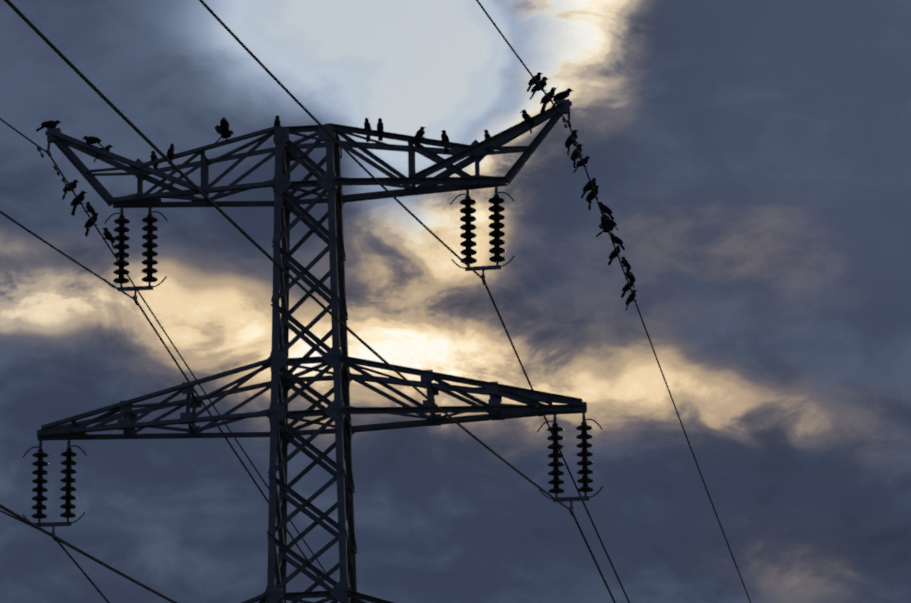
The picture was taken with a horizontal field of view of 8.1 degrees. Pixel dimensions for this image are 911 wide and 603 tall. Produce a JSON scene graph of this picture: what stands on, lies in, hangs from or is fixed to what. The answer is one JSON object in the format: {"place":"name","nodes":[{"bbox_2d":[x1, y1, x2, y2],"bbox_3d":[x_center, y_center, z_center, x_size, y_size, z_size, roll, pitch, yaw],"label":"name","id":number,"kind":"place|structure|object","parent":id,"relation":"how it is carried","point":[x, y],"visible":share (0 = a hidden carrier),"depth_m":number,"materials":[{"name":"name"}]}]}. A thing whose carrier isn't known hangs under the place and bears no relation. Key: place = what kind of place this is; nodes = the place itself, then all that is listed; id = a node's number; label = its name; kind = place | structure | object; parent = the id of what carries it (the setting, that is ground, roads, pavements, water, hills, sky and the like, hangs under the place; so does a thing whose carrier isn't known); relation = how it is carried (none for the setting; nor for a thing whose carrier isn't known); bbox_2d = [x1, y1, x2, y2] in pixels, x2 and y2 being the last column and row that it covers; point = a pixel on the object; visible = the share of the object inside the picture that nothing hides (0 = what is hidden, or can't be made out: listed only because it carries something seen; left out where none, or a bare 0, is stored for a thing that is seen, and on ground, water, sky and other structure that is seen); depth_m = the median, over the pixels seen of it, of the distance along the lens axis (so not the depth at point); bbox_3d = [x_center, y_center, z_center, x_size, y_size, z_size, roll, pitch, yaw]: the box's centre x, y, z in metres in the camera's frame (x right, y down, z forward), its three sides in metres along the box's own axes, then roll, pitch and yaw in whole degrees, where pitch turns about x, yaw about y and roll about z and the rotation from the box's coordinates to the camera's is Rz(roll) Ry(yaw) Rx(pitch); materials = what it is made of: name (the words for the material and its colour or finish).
{"place":"outdoors","nodes":[
{"label":"outdoors","id":0,"kind":"place"},
{"bbox_2d":[0,0,910,602],"label":"sky","id":1,"kind":"structure","parent":0,"point":[750,161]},
{"bbox_3d":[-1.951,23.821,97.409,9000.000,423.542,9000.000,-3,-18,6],"label":"hillside ground","id":2,"kind":"structure","parent":0,"visible":0},
{"bbox_2d":[37,99,586,602],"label":"lattice tower","id":3,"kind":"structure","parent":2,"relation":"on","point":[335,357],"depth_m":104.72,"materials":[{"name":"metal"}]},
{"bbox_2d":[36,120,61,131],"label":"crow","id":4,"kind":"object","parent":3,"relation":"on","point":[49,124],"visible":0.94,"depth_m":106.32,"materials":[{"name":"black"}]},
{"bbox_2d":[83,136,104,148],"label":"crow","id":5,"kind":"object","parent":3,"relation":"on","point":[90,140],"visible":1,"depth_m":106.02,"materials":[{"name":"black"}]},
{"bbox_2d":[94,145,112,162],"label":"crow","id":6,"kind":"object","parent":3,"relation":"on","point":[107,147],"visible":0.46,"depth_m":106.22,"materials":[{"name":"black"}]},
{"bbox_2d":[150,151,158,169],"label":"crow","id":7,"kind":"object","parent":3,"relation":"on","point":[153,156],"visible":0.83,"depth_m":105.79,"materials":[{"name":"black"}]},
{"bbox_2d":[167,144,174,164],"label":"crow","id":8,"kind":"object","parent":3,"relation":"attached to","point":[170,151],"visible":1,"depth_m":105.60,"materials":[{"name":"black"}]},
{"bbox_2d":[214,117,233,143],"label":"crow","id":9,"kind":"object","parent":3,"relation":"on","point":[223,131],"visible":1,"depth_m":105.49,"materials":[{"name":"black"}]},
{"bbox_2d":[274,115,280,125],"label":"crow","id":10,"kind":"object","parent":3,"relation":"on","point":[277,121],"visible":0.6,"depth_m":105.45,"materials":[{"name":"black"}]},
{"bbox_2d":[22,186,602,540],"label":"insulator hardware","id":11,"kind":"object","parent":3,"relation":"attached to","point":[135,289],"visible":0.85,"depth_m":104.61,"materials":[{"name":"metal"}]},
{"bbox_2d":[31,194,593,518],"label":"insulators","id":12,"kind":"object","parent":11,"relation":"attached to","point":[496,225],"visible":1,"depth_m":104.66,"materials":[{"name":"brown ceramic"}]},
{"bbox_2d":[0,0,750,602],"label":"power lines","id":13,"kind":"object","parent":11,"relation":"hanging from","point":[116,110],"visible":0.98,"depth_m":95.17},
{"bbox_2d":[62,180,78,199],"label":"crow","id":14,"kind":"object","parent":13,"relation":"on","point":[73,184],"visible":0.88,"depth_m":108.40,"materials":[{"name":"black"}]},
{"bbox_2d":[70,191,86,215],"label":"crow","id":15,"kind":"object","parent":13,"relation":"on","point":[75,203],"visible":0.9,"depth_m":109.18,"materials":[{"name":"black"}]},
{"bbox_2d":[85,202,95,220],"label":"crow","id":16,"kind":"object","parent":13,"relation":"on","point":[90,208],"visible":0.94,"depth_m":109.64,"materials":[{"name":"black"}]},
{"bbox_2d":[84,213,98,236],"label":"crow","id":17,"kind":"object","parent":13,"relation":"on","point":[89,224],"visible":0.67,"depth_m":110.48,"materials":[{"name":"black"}]},
{"bbox_2d":[101,227,114,248],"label":"crow","id":18,"kind":"object","parent":13,"relation":"on","point":[107,234],"visible":0.96,"depth_m":111.32,"materials":[{"name":"black"}]},
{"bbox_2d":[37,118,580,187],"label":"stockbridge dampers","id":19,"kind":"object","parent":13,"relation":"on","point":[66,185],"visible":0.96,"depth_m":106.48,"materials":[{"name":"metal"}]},
{"bbox_2d":[527,72,543,91],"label":"crow","id":20,"kind":"object","parent":13,"relation":"on","point":[531,82],"visible":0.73,"depth_m":100.36,"materials":[{"name":"black"}]},
{"bbox_2d":[530,77,547,99],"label":"crow","id":21,"kind":"object","parent":13,"relation":"on","point":[536,87],"visible":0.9,"depth_m":101.15,"materials":[{"name":"black"}]},
{"bbox_2d":[540,87,557,113],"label":"crow","id":22,"kind":"object","parent":13,"relation":"on","point":[545,100],"visible":0.96,"depth_m":102.47,"materials":[{"name":"black"}]},
{"bbox_2d":[565,130,578,155],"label":"crow","id":23,"kind":"object","parent":13,"relation":"on","point":[569,142],"visible":0.77,"depth_m":106.32,"materials":[{"name":"black"}]},
{"bbox_2d":[570,144,582,168],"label":"crow","id":24,"kind":"object","parent":13,"relation":"on","point":[574,156],"visible":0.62,"depth_m":107.09,"materials":[{"name":"black"}]},
{"bbox_2d":[573,156,591,172],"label":"crow","id":25,"kind":"object","parent":13,"relation":"on","point":[579,163],"visible":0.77,"depth_m":107.73,"materials":[{"name":"black"}]},
{"bbox_2d":[581,178,595,198],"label":"crow","id":26,"kind":"object","parent":13,"relation":"on","point":[587,187],"visible":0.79,"depth_m":109.14,"materials":[{"name":"black"}]},
{"bbox_2d":[586,185,599,210],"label":"crow","id":27,"kind":"object","parent":13,"relation":"on","point":[590,197],"visible":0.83,"depth_m":109.67,"materials":[{"name":"black"}]},
{"bbox_2d":[596,213,613,236],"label":"crow","id":28,"kind":"object","parent":13,"relation":"on","point":[602,225],"visible":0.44,"depth_m":111.87,"materials":[{"name":"black"}]},
{"bbox_2d":[597,202,613,220],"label":"crow","id":29,"kind":"object","parent":13,"relation":"on","point":[606,209],"visible":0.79,"depth_m":110.61,"materials":[{"name":"black"}]},
{"bbox_2d":[603,217,618,230],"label":"crow","id":30,"kind":"object","parent":13,"relation":"on","point":[610,222],"visible":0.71,"depth_m":111.44,"materials":[{"name":"black"}]},
{"bbox_2d":[608,245,619,265],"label":"crow","id":31,"kind":"object","parent":13,"relation":"on","point":[612,255],"visible":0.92,"depth_m":113.44,"materials":[{"name":"black"}]},
{"bbox_2d":[611,233,624,249],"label":"crow","id":32,"kind":"object","parent":13,"relation":"on","point":[617,240],"visible":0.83,"depth_m":112.58,"materials":[{"name":"black"}]},
{"bbox_2d":[620,257,630,274],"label":"crow","id":33,"kind":"object","parent":13,"relation":"on","point":[625,263],"visible":0.96,"depth_m":114.10,"materials":[{"name":"black"}]},
{"bbox_2d":[621,280,632,297],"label":"crow","id":34,"kind":"object","parent":13,"relation":"on","point":[625,288],"visible":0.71,"depth_m":115.74,"materials":[{"name":"black"}]},
{"bbox_2d":[626,269,635,287],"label":"crow","id":35,"kind":"object","parent":13,"relation":"on","point":[631,277],"visible":0.85,"depth_m":114.93,"materials":[{"name":"black"}]},
{"bbox_2d":[625,290,637,309],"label":"crow","id":36,"kind":"object","parent":13,"relation":"on","point":[630,299],"visible":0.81,"depth_m":116.47,"materials":[{"name":"black"}]},
{"bbox_2d":[364,118,370,141],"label":"crow","id":37,"kind":"object","parent":3,"relation":"on","point":[367,125],"visible":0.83,"depth_m":105.29,"materials":[{"name":"black"}]},
{"bbox_2d":[377,118,383,140],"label":"crow","id":38,"kind":"object","parent":3,"relation":"on","point":[380,128],"visible":1,"depth_m":105.11,"materials":[{"name":"black"}]},
{"bbox_2d":[414,126,425,148],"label":"crow","id":39,"kind":"object","parent":3,"relation":"on","point":[420,132],"visible":0.96,"depth_m":105.17,"materials":[{"name":"black"}]},
{"bbox_2d":[441,130,449,153],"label":"crow","id":40,"kind":"object","parent":3,"relation":"on","point":[444,136],"visible":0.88,"depth_m":105.23,"materials":[{"name":"black"}]},
{"bbox_2d":[484,130,490,152],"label":"crow","id":41,"kind":"object","parent":3,"relation":"on","point":[486,135],"visible":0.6,"depth_m":105.19,"materials":[{"name":"black"}]},
{"bbox_2d":[519,110,533,133],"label":"crow","id":42,"kind":"object","parent":3,"relation":"on","point":[525,115],"visible":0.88,"depth_m":105.23,"materials":[{"name":"black"}]},
{"bbox_2d":[552,88,572,106],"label":"crow","id":43,"kind":"object","parent":3,"relation":"on","point":[562,95],"visible":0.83,"depth_m":105.38,"materials":[{"name":"black"}]}
]}

